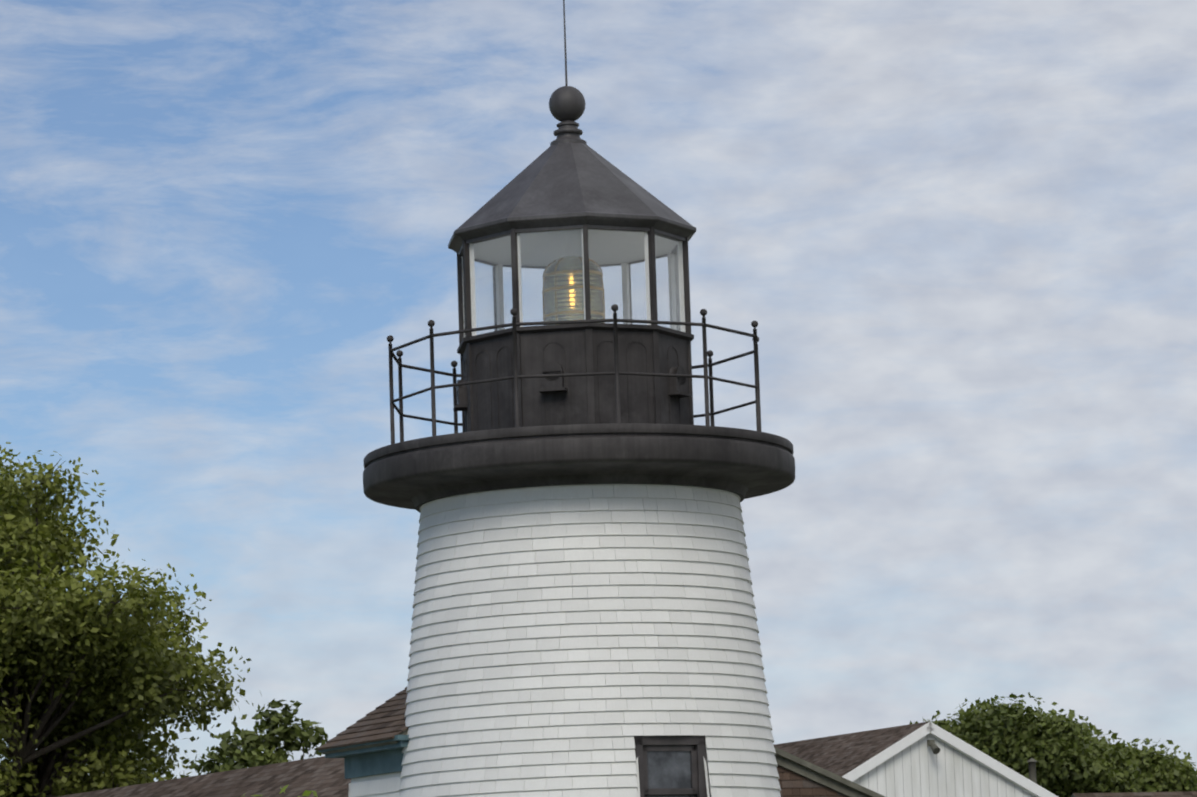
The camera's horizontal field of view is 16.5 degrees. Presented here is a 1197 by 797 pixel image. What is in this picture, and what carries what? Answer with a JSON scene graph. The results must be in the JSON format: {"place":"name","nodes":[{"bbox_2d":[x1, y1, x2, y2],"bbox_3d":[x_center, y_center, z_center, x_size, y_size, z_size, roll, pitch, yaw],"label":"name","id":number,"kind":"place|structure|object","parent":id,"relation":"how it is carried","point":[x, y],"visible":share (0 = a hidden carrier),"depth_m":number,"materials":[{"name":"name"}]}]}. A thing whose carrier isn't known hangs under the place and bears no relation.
{"place":"outdoors","nodes":[
{"label":"outdoors","id":0,"kind":"place"},
{"bbox_2d":[0,0,1196,781],"label":"sky","id":1,"kind":"structure","parent":0,"point":[959,237],"materials":[{"name":"blue"}]},
{"bbox_2d":[776,765,847,796],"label":"shingled gable wall","id":2,"kind":"structure","parent":0,"point":[792,784],"depth_m":60.34,"materials":[{"name":"brown wood"}]},
{"bbox_2d":[774,721,1057,796],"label":"building","id":3,"kind":"structure","parent":0,"point":[901,761],"depth_m":84.72,"materials":[{"name":"white wood"}]},
{"bbox_2d":[927,740,1036,783],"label":"barn stovepipe and lamp","id":4,"kind":"object","parent":3,"relation":"attached to","point":[935,748],"visible":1,"depth_m":86.24,"materials":[{"name":"grey metal"}]},
{"bbox_2d":[1071,791,1196,796],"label":"roof","id":5,"kind":"structure","parent":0,"point":[1163,794],"depth_m":74.86,"materials":[{"name":"brown"}]},
{"label":"ground","id":6,"kind":"structure","parent":0,"visible":0},
{"bbox_2d":[0,442,260,796],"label":"tree","id":7,"kind":"object","parent":6,"relation":"on","point":[86,676],"visible":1,"depth_m":81.74,"materials":[{"name":"green plant"}]},
{"bbox_2d":[58,756,350,796],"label":"roof","id":8,"kind":"structure","parent":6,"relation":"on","point":[323,776],"depth_m":55.35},
{"bbox_2d":[188,747,245,774],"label":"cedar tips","id":9,"kind":"object","parent":6,"relation":"on","point":[213,766],"visible":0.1,"depth_m":75.08,"materials":[{"name":"green plant"}]},
{"bbox_2d":[207,699,327,770],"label":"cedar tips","id":10,"kind":"object","parent":6,"relation":"on","point":[253,745],"visible":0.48,"depth_m":73.21,"materials":[{"name":"green plant"}]},
{"bbox_2d":[244,784,317,796],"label":"shrub","id":11,"kind":"object","parent":6,"relation":"on","point":[306,793],"visible":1,"depth_m":28.48,"materials":[{"name":"green plant"}]},
{"bbox_2d":[348,772,401,796],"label":"annex walls","id":12,"kind":"structure","parent":6,"relation":"on","point":[385,785],"depth_m":35.85,"materials":[{"name":"white wood"}]},
{"bbox_2d":[319,735,409,778],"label":"roof eave trim","id":13,"kind":"structure","parent":12,"relation":"on","point":[376,760],"depth_m":35.79,"materials":[{"name":"teal wood"}]},
{"bbox_2d":[316,687,407,754],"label":"annex roof","id":14,"kind":"structure","parent":13,"relation":"on","point":[386,720],"depth_m":36.06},
{"bbox_2d":[399,484,780,796],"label":"lighthouse tower","id":15,"kind":"structure","parent":6,"relation":"on","point":[569,640],"depth_m":34.42,"materials":[{"name":"white wood"}]},
{"bbox_2d":[363,423,794,512],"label":"gallery deck","id":16,"kind":"structure","parent":15,"relation":"on","point":[417,474],"depth_m":34.44,"materials":[{"name":"black metal"}]},
{"bbox_2d":[453,323,693,431],"bbox_3d":[-0.212,-0.008,35.972,2.109,0.995,2.120,-2,-8,-1],"label":"lantern room base","id":17,"kind":"object","parent":16,"relation":"on","point":[565,349],"visible":0.75,"depth_m":35.16,"materials":[{"name":"black metal"}]},
{"bbox_2d":[542,256,604,324],"bbox_3d":[-0.218,-0.860,36.106,0.547,0.770,0.547,-2,-8,-1],"label":"lighthouse lens","id":18,"kind":"object","parent":17,"relation":"on","point":[567,260],"depth_m":35.91,"materials":[{"name":"clear glass"}]},
{"bbox_2d":[457,223,690,344],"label":"lantern glazing","id":19,"kind":"structure","parent":17,"relation":"on","point":[515,251],"depth_m":35.89,"materials":[{"name":"clear glass"}]},
{"bbox_2d":[448,142,695,268],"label":"lantern roof","id":20,"kind":"structure","parent":19,"relation":"on","point":[565,186],"depth_m":35.55,"materials":[{"name":"black metal"}]},
{"bbox_2d":[549,0,586,145],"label":"lightning rod finial","id":21,"kind":"object","parent":20,"relation":"on","point":[567,103],"visible":0.92,"depth_m":36.24,"materials":[{"name":"black paint"}]},
{"bbox_2d":[387,304,761,443],"bbox_3d":[-0.191,-0.037,35.988,3.273,1.036,3.277,-2,-8,-1],"label":"gallery railing","id":22,"kind":"object","parent":16,"relation":"on","point":[708,416],"visible":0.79,"depth_m":34.88,"materials":[{"name":"black metal"}]},
{"bbox_2d":[634,736,710,796],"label":"window","id":23,"kind":"structure","parent":15,"relation":"attached to","point":[670,766],"depth_m":34.16,"materials":[{"name":"paint"}]},
{"bbox_2d":[774,747,884,796],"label":"roof edge trim","id":24,"kind":"structure","parent":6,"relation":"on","point":[815,773],"depth_m":60.42,"materials":[{"name":"wood"}]},
{"bbox_2d":[909,692,1158,796],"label":"tree","id":25,"kind":"object","parent":6,"relation":"on","point":[1069,756],"visible":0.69,"depth_m":132.10,"materials":[{"name":"green plant"}]},
{"bbox_2d":[1099,732,1196,791],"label":"tree","id":26,"kind":"object","parent":6,"relation":"on","point":[1170,773],"visible":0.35,"depth_m":140.17,"materials":[{"name":"green plant"}]}
]}

